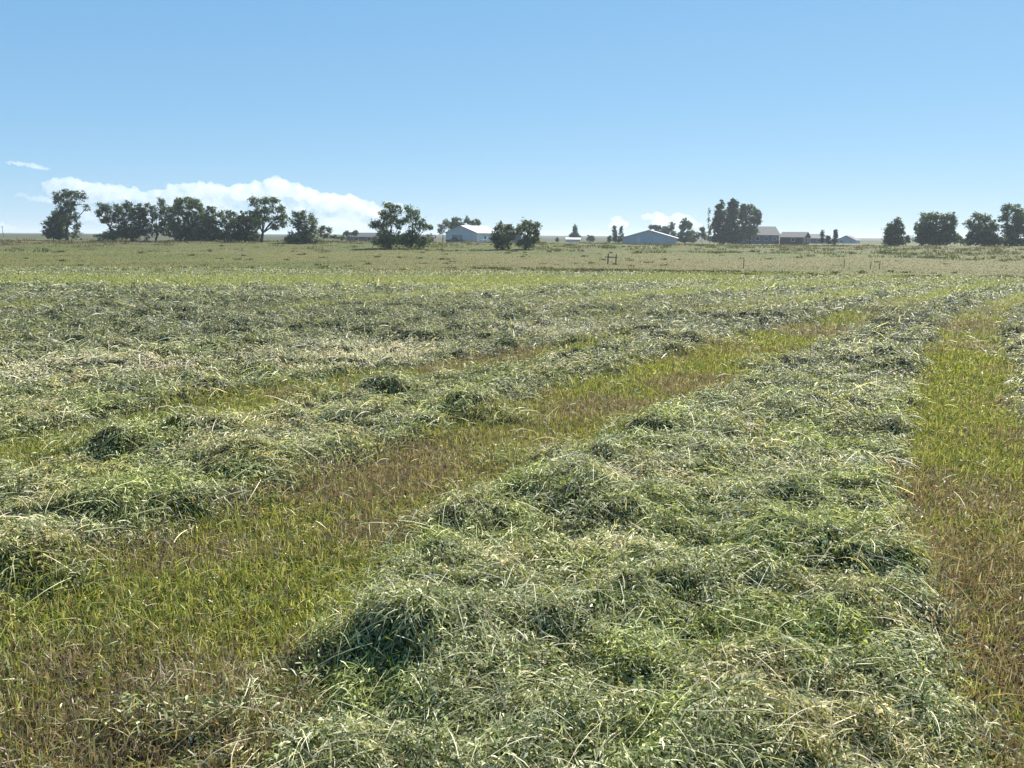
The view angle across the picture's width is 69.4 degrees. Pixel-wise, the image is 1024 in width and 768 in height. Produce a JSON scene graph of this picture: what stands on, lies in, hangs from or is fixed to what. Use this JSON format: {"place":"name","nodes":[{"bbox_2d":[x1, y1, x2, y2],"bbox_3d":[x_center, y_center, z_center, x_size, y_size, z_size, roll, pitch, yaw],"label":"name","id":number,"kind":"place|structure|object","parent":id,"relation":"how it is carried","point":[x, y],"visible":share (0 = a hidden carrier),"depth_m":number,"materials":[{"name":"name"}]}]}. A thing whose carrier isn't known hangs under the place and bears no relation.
{"place":"outdoors","nodes":[
{"label":"outdoors","id":0,"kind":"place"},
{"bbox_2d":[0,233,1023,767],"bbox_3d":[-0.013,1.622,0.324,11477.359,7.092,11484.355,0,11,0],"label":"ground","id":1,"kind":"structure","parent":0,"point":[298,257],"depth_m":6.20,"materials":[{"name":"green plant"}]},
{"bbox_2d":[40,209,72,239],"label":"shrub","id":2,"kind":"object","parent":1,"relation":"on","point":[55,229],"visible":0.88,"depth_m":149.13,"materials":[{"name":"green plant"}]},
{"bbox_2d":[51,189,90,239],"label":"cottonwood tree","id":3,"kind":"object","parent":1,"relation":"on","point":[69,208],"visible":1,"depth_m":146.04,"materials":[{"name":"green plant"}]},
{"bbox_2d":[93,201,127,240],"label":"elm tree","id":4,"kind":"object","parent":1,"relation":"on","point":[111,233],"visible":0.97,"depth_m":145.04,"materials":[{"name":"green plant"}]},
{"bbox_2d":[117,200,154,240],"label":"elm tree","id":5,"kind":"object","parent":1,"relation":"on","point":[134,231],"visible":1,"depth_m":145.03,"materials":[{"name":"green plant"}]},
{"bbox_2d":[140,197,172,240],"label":"elm tree","id":6,"kind":"object","parent":1,"relation":"on","point":[156,228],"visible":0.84,"depth_m":145.98,"materials":[{"name":"green plant"}]},
{"bbox_2d":[163,196,205,240],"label":"elm tree","id":7,"kind":"object","parent":1,"relation":"on","point":[183,229],"visible":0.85,"depth_m":142.79,"materials":[{"name":"green plant"}]},
{"bbox_2d":[194,206,222,240],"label":"elm tree","id":8,"kind":"object","parent":1,"relation":"on","point":[209,221],"visible":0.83,"depth_m":140.96,"materials":[{"name":"green plant"}]},
{"bbox_2d":[211,209,238,241],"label":"elm tree","id":9,"kind":"object","parent":1,"relation":"on","point":[224,236],"visible":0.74,"depth_m":140.29,"materials":[{"name":"green plant"}]},
{"bbox_2d":[229,210,260,241],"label":"shrub","id":10,"kind":"object","parent":1,"relation":"on","point":[245,230],"visible":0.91,"depth_m":138.31,"materials":[{"name":"green plant"}]},
{"bbox_2d":[247,193,290,241],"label":"elm tree","id":11,"kind":"object","parent":1,"relation":"on","point":[257,221],"visible":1,"depth_m":135.28,"materials":[{"name":"green plant"}]},
{"bbox_2d":[282,210,323,243],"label":"willow tree","id":12,"kind":"object","parent":1,"relation":"on","point":[306,235],"visible":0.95,"depth_m":129.95,"materials":[{"name":"green plant"}]},
{"bbox_2d":[317,225,331,241],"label":"shrub","id":13,"kind":"object","parent":1,"relation":"on","point":[322,233],"visible":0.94,"depth_m":146.83,"materials":[{"name":"green plant"}]},
{"bbox_2d":[329,234,346,240],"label":"shrub","id":14,"kind":"object","parent":1,"relation":"on","point":[341,238],"visible":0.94,"depth_m":181.14,"materials":[{"name":"green plant"}]},
{"bbox_2d":[343,229,358,238],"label":"shrub","id":15,"kind":"object","parent":1,"relation":"on","point":[354,233],"visible":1,"depth_m":209.93,"materials":[{"name":"green plant"}]},
{"bbox_2d":[345,233,377,240],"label":"dark house","id":16,"kind":"structure","parent":1,"relation":"on","point":[363,236],"depth_m":231.91,"materials":[{"name":"stone"}]},
{"bbox_2d":[368,200,405,248],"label":"elm tree","id":17,"kind":"object","parent":1,"relation":"on","point":[387,239],"visible":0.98,"depth_m":113.88,"materials":[{"name":"green plant"}]},
{"bbox_2d":[397,204,433,248],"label":"elm tree","id":18,"kind":"object","parent":1,"relation":"on","point":[410,238],"visible":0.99,"depth_m":113.88,"materials":[{"name":"green plant"}]},
{"bbox_2d":[419,234,435,241],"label":"long dark shed","id":19,"kind":"structure","parent":1,"relation":"on","point":[433,237],"depth_m":208.66,"materials":[{"name":"grey metal"}]},
{"bbox_2d":[436,217,449,240],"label":"poplar tree","id":20,"kind":"object","parent":1,"relation":"on","point":[447,223],"visible":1,"depth_m":229.48,"materials":[{"name":"green plant"}]},
{"bbox_2d":[445,237,464,241],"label":"parked pickup","id":21,"kind":"object","parent":1,"relation":"on","point":[455,239],"visible":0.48,"depth_m":195.50,"materials":[{"name":"paint"}]},
{"bbox_2d":[448,217,464,230],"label":"poplar tree","id":22,"kind":"object","parent":1,"relation":"on","point":[454,222],"visible":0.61,"depth_m":234.85,"materials":[{"name":"green plant"}]},
{"bbox_2d":[463,216,475,225],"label":"poplar tree","id":23,"kind":"object","parent":1,"relation":"on","point":[468,221],"visible":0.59,"depth_m":238.52,"materials":[{"name":"green plant"}]},
{"bbox_2d":[444,225,496,241],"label":"white barn","id":24,"kind":"structure","parent":1,"relation":"on","point":[466,233],"depth_m":201.25,"materials":[{"name":"metal"}]},
{"bbox_2d":[452,235,462,239],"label":"garage door","id":25,"kind":"structure","parent":24,"relation":"in","point":[460,236],"depth_m":201.27,"materials":[{"name":"grey metal"}]},
{"bbox_2d":[475,219,481,225],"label":"poplar tree","id":26,"kind":"object","parent":1,"relation":"on","point":[477,223],"visible":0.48,"depth_m":238.94,"materials":[{"name":"green plant"}]},
{"bbox_2d":[480,237,490,241],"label":"parked pickup","id":27,"kind":"object","parent":1,"relation":"on","point":[486,239],"visible":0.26,"depth_m":195.15,"materials":[{"name":"paint"}]},
{"bbox_2d":[489,220,517,249],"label":"willow tree","id":28,"kind":"object","parent":1,"relation":"on","point":[498,239],"visible":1,"depth_m":112.43,"materials":[{"name":"green plant"}]},
{"bbox_2d":[493,228,520,241],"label":"green roofed shed","id":29,"kind":"structure","parent":1,"relation":"on","point":[517,236],"depth_m":220.75,"materials":[{"name":"blue stone"}]},
{"bbox_2d":[0,265,1023,767],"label":"mown hay","id":30,"kind":"object","parent":1,"relation":"on","point":[810,703],"visible":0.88,"depth_m":4.06},
{"bbox_2d":[0,266,1023,767],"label":"stubble grass","id":31,"kind":"structure","parent":1,"relation":"on","point":[670,380],"depth_m":4.04,"materials":[{"name":"plant"}]},
{"bbox_2d":[0,238,1023,277],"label":"pasture grass","id":32,"kind":"structure","parent":1,"relation":"on","point":[952,256],"depth_m":99.16,"materials":[{"name":"green plant"}]},
{"bbox_2d":[514,217,542,249],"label":"willow tree","id":33,"kind":"object","parent":1,"relation":"on","point":[531,229],"visible":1,"depth_m":112.41,"materials":[{"name":"green plant"}]},
{"bbox_2d":[564,238,580,241],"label":"white shed","id":34,"kind":"structure","parent":1,"relation":"on","point":[572,239],"depth_m":302.29,"materials":[{"name":"metal"}]},
{"bbox_2d":[569,224,580,237],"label":"poplar tree","id":35,"kind":"object","parent":1,"relation":"on","point":[574,234],"visible":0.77,"depth_m":312.93,"materials":[{"name":"green plant"}]},
{"bbox_2d":[586,235,594,241],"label":"shrub","id":36,"kind":"object","parent":1,"relation":"on","point":[591,238],"visible":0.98,"depth_m":314.02,"materials":[{"name":"green plant"}]},
{"bbox_2d":[607,254,616,263],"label":"fence brace","id":37,"kind":"object","parent":1,"relation":"on","point":[608,257],"visible":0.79,"depth_m":73.28,"materials":[{"name":"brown wood"}]},
{"bbox_2d":[606,225,618,243],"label":"poplar tree","id":38,"kind":"object","parent":1,"relation":"on","point":[614,233],"visible":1,"depth_m":256.41,"materials":[{"name":"green plant"}]},
{"bbox_2d":[617,224,623,242],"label":"poplar tree","id":39,"kind":"object","parent":1,"relation":"on","point":[619,233],"visible":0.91,"depth_m":256.61,"materials":[{"name":"green plant"}]},
{"bbox_2d":[621,230,678,243],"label":"blue grey shop","id":40,"kind":"structure","parent":1,"relation":"on","point":[649,236],"depth_m":245.16,"materials":[{"name":"metal"}]},
{"bbox_2d":[653,237,664,243],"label":"garage door","id":41,"kind":"structure","parent":40,"relation":"in","point":[656,239],"depth_m":244.38,"materials":[{"name":"grey metal"}]},
{"bbox_2d":[648,224,661,231],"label":"elm tree","id":42,"kind":"object","parent":1,"relation":"on","point":[657,228],"visible":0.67,"depth_m":293.19,"materials":[{"name":"green plant"}]},
{"bbox_2d":[660,222,676,236],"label":"elm tree","id":43,"kind":"object","parent":1,"relation":"on","point":[670,229],"visible":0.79,"depth_m":293.24,"materials":[{"name":"green plant"}]},
{"bbox_2d":[676,217,695,243],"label":"elm tree","id":44,"kind":"object","parent":1,"relation":"on","point":[685,225],"visible":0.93,"depth_m":262.99,"materials":[{"name":"green plant"}]},
{"bbox_2d":[689,226,707,243],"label":"shrub","id":45,"kind":"object","parent":1,"relation":"on","point":[703,234],"visible":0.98,"depth_m":257.11,"materials":[{"name":"green plant"}]},
{"bbox_2d":[705,207,711,243],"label":"poplar tree","id":46,"kind":"object","parent":1,"relation":"on","point":[709,233],"visible":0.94,"depth_m":250.32,"materials":[{"name":"green plant"}]},
{"bbox_2d":[710,199,725,243],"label":"poplar tree","id":47,"kind":"object","parent":1,"relation":"on","point":[716,225],"visible":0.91,"depth_m":233.87,"materials":[{"name":"green plant"}]},
{"bbox_2d":[720,197,746,243],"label":"poplar tree","id":48,"kind":"object","parent":1,"relation":"on","point":[729,230],"visible":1,"depth_m":232.01,"materials":[{"name":"green plant"}]},
{"bbox_2d":[736,203,762,243],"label":"poplar tree","id":49,"kind":"object","parent":1,"relation":"on","point":[751,220],"visible":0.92,"depth_m":239.09,"materials":[{"name":"green plant"}]},
{"bbox_2d":[734,226,779,243],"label":"grey roofed house","id":50,"kind":"structure","parent":1,"relation":"on","point":[768,235],"depth_m":252.49,"materials":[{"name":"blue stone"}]},
{"bbox_2d":[778,232,810,244],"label":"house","id":51,"kind":"structure","parent":1,"relation":"on","point":[796,238],"depth_m":235.62,"materials":[{"name":"grey"}]},
{"bbox_2d":[809,234,825,243],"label":"pale roofed house","id":52,"kind":"structure","parent":1,"relation":"on","point":[814,239],"depth_m":276.87,"materials":[{"name":"blue stone"}]},
{"bbox_2d":[820,230,824,244],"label":"spruce tree","id":53,"kind":"object","parent":1,"relation":"on","point":[822,235],"visible":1,"depth_m":230.19,"materials":[{"name":"green plant"}]},
{"bbox_2d":[825,235,831,243],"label":"spruce tree","id":54,"kind":"object","parent":1,"relation":"on","point":[828,237],"visible":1,"depth_m":229.94,"materials":[{"name":"green plant"}]},
{"bbox_2d":[832,229,838,244],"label":"spruce tree","id":55,"kind":"object","parent":1,"relation":"on","point":[835,235],"visible":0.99,"depth_m":230.07,"materials":[{"name":"green plant"}]},
{"bbox_2d":[836,235,860,243],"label":"grey house","id":56,"kind":"structure","parent":1,"relation":"on","point":[848,239],"depth_m":294.40,"materials":[{"name":"blue metal"}]},
{"bbox_2d":[877,217,908,245],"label":"willow tree","id":57,"kind":"object","parent":1,"relation":"on","point":[894,232],"visible":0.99,"depth_m":160.95,"materials":[{"name":"green plant"}]},
{"bbox_2d":[900,235,913,244],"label":"shrub","id":58,"kind":"object","parent":1,"relation":"on","point":[908,237],"visible":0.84,"depth_m":162.31,"materials":[{"name":"green plant"}]},
{"bbox_2d":[911,211,961,245],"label":"elm tree","id":59,"kind":"object","parent":1,"relation":"on","point":[928,232],"visible":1,"depth_m":160.71,"materials":[{"name":"green plant"}]},
{"bbox_2d":[961,211,1000,245],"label":"elm tree","id":60,"kind":"object","parent":1,"relation":"on","point":[982,233],"visible":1,"depth_m":159.05,"materials":[{"name":"green plant"}]},
{"bbox_2d":[996,203,1023,245],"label":"elm tree","id":61,"kind":"object","parent":1,"relation":"on","point":[1013,231],"visible":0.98,"depth_m":156.54,"materials":[{"name":"green plant"}]},
{"bbox_2d":[0,0,1023,237],"label":"sky","id":62,"kind":"structure","parent":0,"point":[850,117],"materials":[{"name":"blue"}]}
]}

